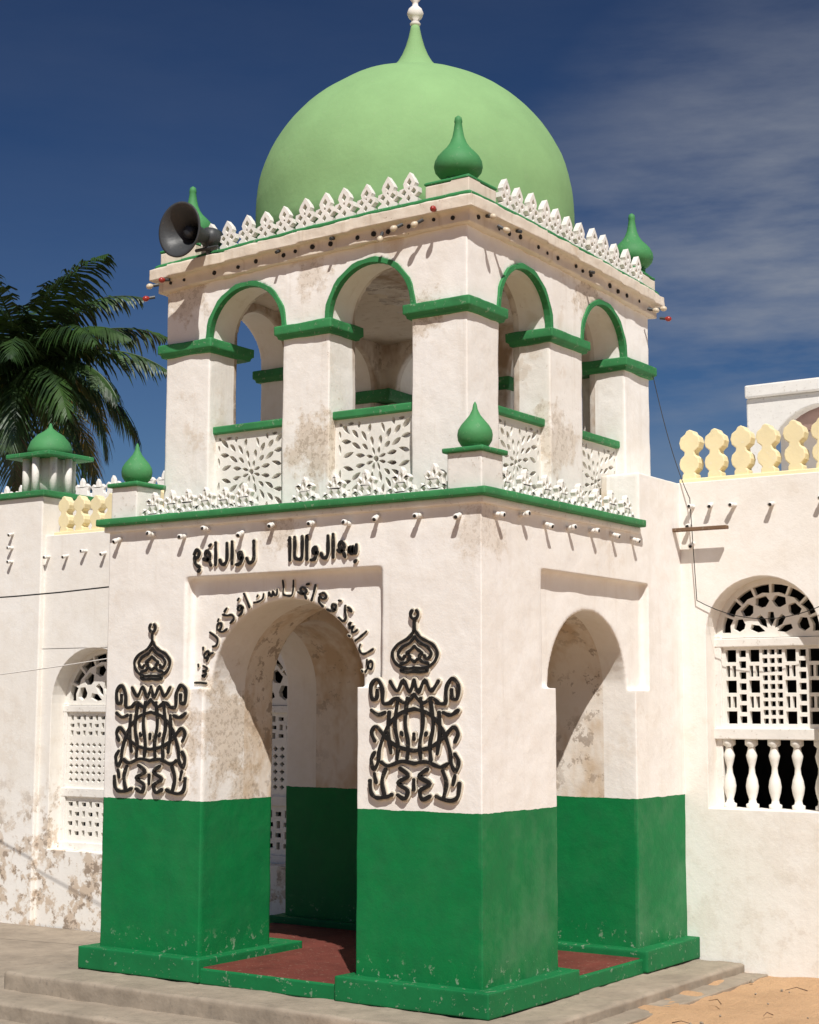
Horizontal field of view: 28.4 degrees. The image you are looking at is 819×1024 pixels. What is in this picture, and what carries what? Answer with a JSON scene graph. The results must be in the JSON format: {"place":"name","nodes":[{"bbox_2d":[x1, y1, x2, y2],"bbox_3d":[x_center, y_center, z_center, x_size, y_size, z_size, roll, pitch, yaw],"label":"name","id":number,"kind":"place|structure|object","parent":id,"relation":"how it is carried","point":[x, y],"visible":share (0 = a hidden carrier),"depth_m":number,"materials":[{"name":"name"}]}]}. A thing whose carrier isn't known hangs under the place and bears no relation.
{"place":"outdoors","nodes":[
{"label":"outdoors","id":0,"kind":"place"},
{"bbox_2d":[0,922,99,962],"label":"pavement","id":1,"kind":"structure","parent":0,"point":[18,942],"depth_m":17.00,"materials":[{"name":"concrete"}]},
{"bbox_2d":[0,0,818,493],"label":"sky","id":2,"kind":"structure","parent":0,"point":[696,120],"materials":[{"name":"blue"}]},
{"bbox_2d":[634,976,818,1023],"bbox_3d":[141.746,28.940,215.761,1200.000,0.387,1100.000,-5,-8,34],"label":"ground","id":3,"kind":"structure","parent":0,"point":[742,1004],"depth_m":11.96,"materials":[{"name":"beige sand"}]},
{"bbox_2d":[0,254,167,493],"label":"coconut palm tree","id":4,"kind":"object","parent":3,"relation":"on","point":[41,385],"visible":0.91,"depth_m":39.21,"materials":[{"name":"green plant"}]},
{"bbox_2d":[0,950,767,1023],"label":"concrete steps","id":5,"kind":"structure","parent":3,"relation":"on","point":[60,988],"depth_m":12.03,"materials":[{"name":"grey concrete"}]},
{"bbox_2d":[105,959,643,1018],"bbox_3d":[-0.103,3.677,13.408,3.810,0.118,3.380,-5,-8,34],"label":"threshold edge","id":6,"kind":"object","parent":5,"relation":"on","point":[314,989],"visible":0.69,"depth_m":12.15,"materials":[{"name":"green paint"}]},
{"bbox_2d":[78,913,699,1020],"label":"pier plinths","id":7,"kind":"object","parent":5,"relation":"on","point":[488,1004],"visible":0.45,"depth_m":12.38,"materials":[{"name":"green paint"}]},
{"bbox_2d":[203,923,638,983],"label":"porch floor","id":8,"kind":"structure","parent":5,"relation":"on","point":[325,955],"depth_m":12.82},
{"bbox_2d":[100,472,686,989],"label":"porch walls","id":9,"kind":"structure","parent":8,"relation":"on","point":[560,658],"depth_m":12.90,"materials":[{"name":"paint"}]},
{"bbox_2d":[112,623,187,794],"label":"emblem strokes","id":10,"kind":"object","parent":9,"relation":"attached to","point":[127,733],"depth_m":13.03,"materials":[{"name":"black metal"}]},
{"bbox_2d":[114,622,190,795],"bbox_3d":[-2.073,1.581,13.066,0.813,1.384,0.034,-5,-8,34],"label":"emblem relief","id":11,"kind":"object","parent":9,"relation":"attached to","point":[158,738],"depth_m":13.03},
{"bbox_2d":[193,539,255,572],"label":"lintel calligraphy strokes","id":12,"kind":"object","parent":9,"relation":"attached to","point":[240,556],"visible":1,"depth_m":12.76,"materials":[{"name":"black paint"}]},
{"bbox_2d":[195,539,257,573],"bbox_3d":[-1.455,0.349,12.795,0.662,0.256,0.028,-5,-8,34],"label":"lintel calligraphy relief","id":13,"kind":"object","parent":9,"relation":"attached to","point":[249,557],"visible":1,"depth_m":12.77},
{"bbox_2d":[194,580,373,683],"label":"arch calligraphy strokes","id":14,"kind":"object","parent":9,"relation":"attached to","point":[241,609],"visible":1,"depth_m":12.46,"materials":[{"name":"black paint"}]},
{"bbox_2d":[195,579,375,684],"bbox_3d":[-0.983,0.923,12.502,1.778,0.812,0.028,-5,-8,34],"label":"arch calligraphy relief","id":15,"kind":"object","parent":9,"relation":"attached to","point":[368,670],"visible":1,"depth_m":12.47},
{"bbox_2d":[287,533,357,562],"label":"lintel calligraphy strokes","id":16,"kind":"object","parent":9,"relation":"attached to","point":[352,549],"visible":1,"depth_m":12.25,"materials":[{"name":"black paint"}]},
{"bbox_2d":[290,532,359,563],"bbox_3d":[-0.650,0.284,12.247,0.682,0.255,0.029,-5,-8,34],"label":"lintel calligraphy relief","id":17,"kind":"object","parent":9,"relation":"attached to","point":[336,552],"visible":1,"depth_m":12.26},
{"bbox_2d":[96,485,645,527],"bbox_3d":[-0.096,0.138,13.836,3.825,0.067,3.369,-5,-8,34],"label":"green ledge","id":18,"kind":"object","parent":9,"relation":"on","point":[499,493],"visible":0.38,"depth_m":12.32,"materials":[{"name":"paint"}]},
{"bbox_2d":[112,450,502,517],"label":"ledge pedestals","id":19,"kind":"object","parent":18,"relation":"on","point":[474,468],"visible":0.69,"depth_m":11.65,"materials":[{"name":"white paint"}]},
{"bbox_2d":[107,444,507,489],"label":"ledge pedestal caps","id":20,"kind":"object","parent":19,"relation":"on","point":[447,451],"visible":0.69,"depth_m":11.69,"materials":[{"name":"green paint"}]},
{"bbox_2d":[121,402,492,482],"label":"ledge corner finials","id":21,"kind":"object","parent":20,"relation":"on","point":[475,428],"visible":0.84,"depth_m":11.71,"materials":[{"name":"green paint"}]},
{"bbox_2d":[164,224,650,504],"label":"belfry walls","id":22,"kind":"structure","parent":18,"relation":"on","point":[446,371],"depth_m":13.17,"materials":[{"name":"paint"}]},
{"bbox_2d":[149,192,664,344],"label":"cornice","id":23,"kind":"structure","parent":22,"relation":"on","point":[377,321],"depth_m":13.20,"materials":[{"name":"paint"}]},
{"bbox_2d":[159,201,222,257],"bbox_3d":[-1.758,-2.287,13.426,0.460,0.460,0.469,-5,-8,34],"label":"horn loudspeaker","id":24,"kind":"object","parent":23,"relation":"on","point":[182,232],"visible":1,"depth_m":13.36,"materials":[{"name":"grey paint"}]},
{"bbox_2d":[155,190,658,294],"bbox_3d":[0.045,-2.078,14.309,3.208,0.147,3.235,-5,-8,34],"label":"green cornice strip","id":25,"kind":"object","parent":23,"relation":"on","point":[363,214],"visible":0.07,"depth_m":12.89,"materials":[{"name":"paint"}]},
{"bbox_2d":[161,177,654,289],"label":"roof pedestals","id":26,"kind":"object","parent":25,"relation":"on","point":[462,184],"visible":0.21,"depth_m":12.32,"materials":[{"name":"white paint"}]},
{"bbox_2d":[160,173,654,280],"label":"roof pedestal caps","id":27,"kind":"object","parent":26,"relation":"on","point":[459,177],"visible":0.15,"depth_m":12.33,"materials":[{"name":"green paint"}]},
{"bbox_2d":[255,24,574,238],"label":"dome","id":28,"kind":"structure","parent":25,"relation":"on","point":[374,127],"depth_m":13.30,"materials":[{"name":"green paint"}]},
{"bbox_2d":[407,0,423,25],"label":"dome finial","id":29,"kind":"object","parent":28,"relation":"on","point":[415,13],"visible":1,"depth_m":14.56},
{"bbox_2d":[188,116,652,271],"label":"roof corner finials","id":30,"kind":"object","parent":25,"relation":"on","point":[458,155],"visible":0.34,"depth_m":12.52,"materials":[{"name":"green paint"}]},
{"bbox_2d":[201,172,642,282],"bbox_3d":[0.069,-2.220,14.312,3.095,0.356,3.172,-5,-8,34],"label":"roof cresting","id":31,"kind":"object","parent":25,"relation":"on","point":[390,196],"visible":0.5,"depth_m":13.08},
{"bbox_2d":[142,205,671,321],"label":"string lights","id":32,"kind":"object","parent":23,"relation":"attached to","point":[433,208],"visible":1,"depth_m":12.61,"materials":[{"name":"grey paint"}]},
{"bbox_2d":[169,215,650,307],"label":"cornice weep holes","id":33,"kind":"object","parent":23,"relation":"attached to","point":[357,237],"visible":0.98,"depth_m":12.95,"materials":[{"name":"black"}]},
{"bbox_2d":[158,294,656,404],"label":"column caps","id":34,"kind":"object","parent":22,"relation":"attached to","point":[450,305],"depth_m":13.34,"materials":[{"name":"green paint"}]},
{"bbox_2d":[206,256,627,356],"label":"arch trims","id":35,"kind":"object","parent":22,"relation":"attached to","point":[353,268],"visible":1,"depth_m":13.11,"materials":[{"name":"green paint"}]},
{"bbox_2d":[215,411,615,504],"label":"flower lattice balustrades","id":36,"kind":"object","parent":18,"relation":"on","point":[254,465],"visible":0.38,"depth_m":12.93,"materials":[{"name":"paint"}]},
{"bbox_2d":[213,402,619,467],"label":"green sills","id":37,"kind":"structure","parent":36,"relation":"on","point":[407,407],"depth_m":12.91,"materials":[{"name":"paint"}]},
{"bbox_2d":[104,495,640,533],"bbox_3d":[-0.082,0.192,13.851,3.725,0.063,3.321,-5,-8,34],"label":"ledge bed moulding","id":38,"kind":"object","parent":9,"relation":"attached to","point":[404,505],"visible":0.27,"depth_m":12.36,"materials":[{"name":"white paint"}]},
{"bbox_2d":[142,463,634,517],"bbox_3d":[-0.140,-0.007,13.790,3.628,0.229,3.018,-5,-8,34],"label":"ledge scroll cresting","id":39,"kind":"object","parent":9,"relation":"on","point":[435,476],"visible":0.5,"depth_m":12.50,"materials":[{"name":"white paint"}]},
{"bbox_2d":[368,609,461,802],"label":"emblem strokes","id":40,"kind":"object","parent":9,"relation":"attached to","point":[386,734],"depth_m":11.60,"materials":[{"name":"black metal"}]},
{"bbox_2d":[369,608,463,803],"bbox_3d":[0.043,1.382,11.631,0.820,1.389,0.034,-5,-8,34],"label":"emblem relief","id":41,"kind":"object","parent":9,"relation":"attached to","point":[416,732],"depth_m":11.60},
{"bbox_2d":[0,418,818,977],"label":"mosque prayer hall","id":42,"kind":"structure","parent":3,"relation":"on","point":[752,770],"depth_m":14.18,"materials":[{"name":"paint"}]},
{"bbox_2d":[0,658,106,674],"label":"electric cable","id":43,"kind":"object","parent":42,"relation":"attached to","point":[54,666],"visible":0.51,"depth_m":16.45,"materials":[{"name":"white rubber"}]},
{"bbox_2d":[0,376,818,618],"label":"electric cable","id":44,"kind":"object","parent":42,"relation":"attached to","point":[692,543],"visible":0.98,"depth_m":14.26,"materials":[{"name":"black rubber"}]},
{"bbox_2d":[6,495,818,563],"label":"lamp sockets","id":45,"kind":"object","parent":42,"relation":"attached to","point":[377,516],"visible":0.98,"depth_m":12.85,"materials":[{"name":"white plastic"}]},
{"bbox_2d":[6,496,818,562],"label":"lamp socket mouths","id":46,"kind":"object","parent":45,"relation":"attached to","point":[455,517],"visible":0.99,"depth_m":12.77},
{"bbox_2d":[58,636,818,863],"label":"window frames","id":47,"kind":"structure","parent":42,"relation":"in","point":[721,733],"depth_m":14.04,"materials":[{"name":"white paint"}]},
{"bbox_2d":[747,391,818,472],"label":"arcade wall","id":48,"kind":"structure","parent":42,"relation":"on","point":[779,413],"depth_m":19.62,"materials":[{"name":"white paint"}]},
{"bbox_2d":[745,377,818,398],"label":"roof slab","id":49,"kind":"structure","parent":48,"relation":"on","point":[782,388],"depth_m":19.55,"materials":[{"name":"white stone"}]},
{"bbox_2d":[781,431,816,470],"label":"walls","id":50,"kind":"structure","parent":42,"relation":"on","point":[810,442],"depth_m":20.03,"materials":[{"name":"paint"}]},
{"bbox_2d":[796,407,818,430],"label":"soffit band","id":51,"kind":"object","parent":50,"relation":"on","point":[808,419],"depth_m":19.63,"materials":[{"name":"pink paint"}]},
{"bbox_2d":[672,979,808,1023],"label":"twigs and stones","id":52,"kind":"object","parent":3,"relation":"on","point":[751,981],"visible":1,"depth_m":11.97,"materials":[{"name":"brown stone"}]}
]}

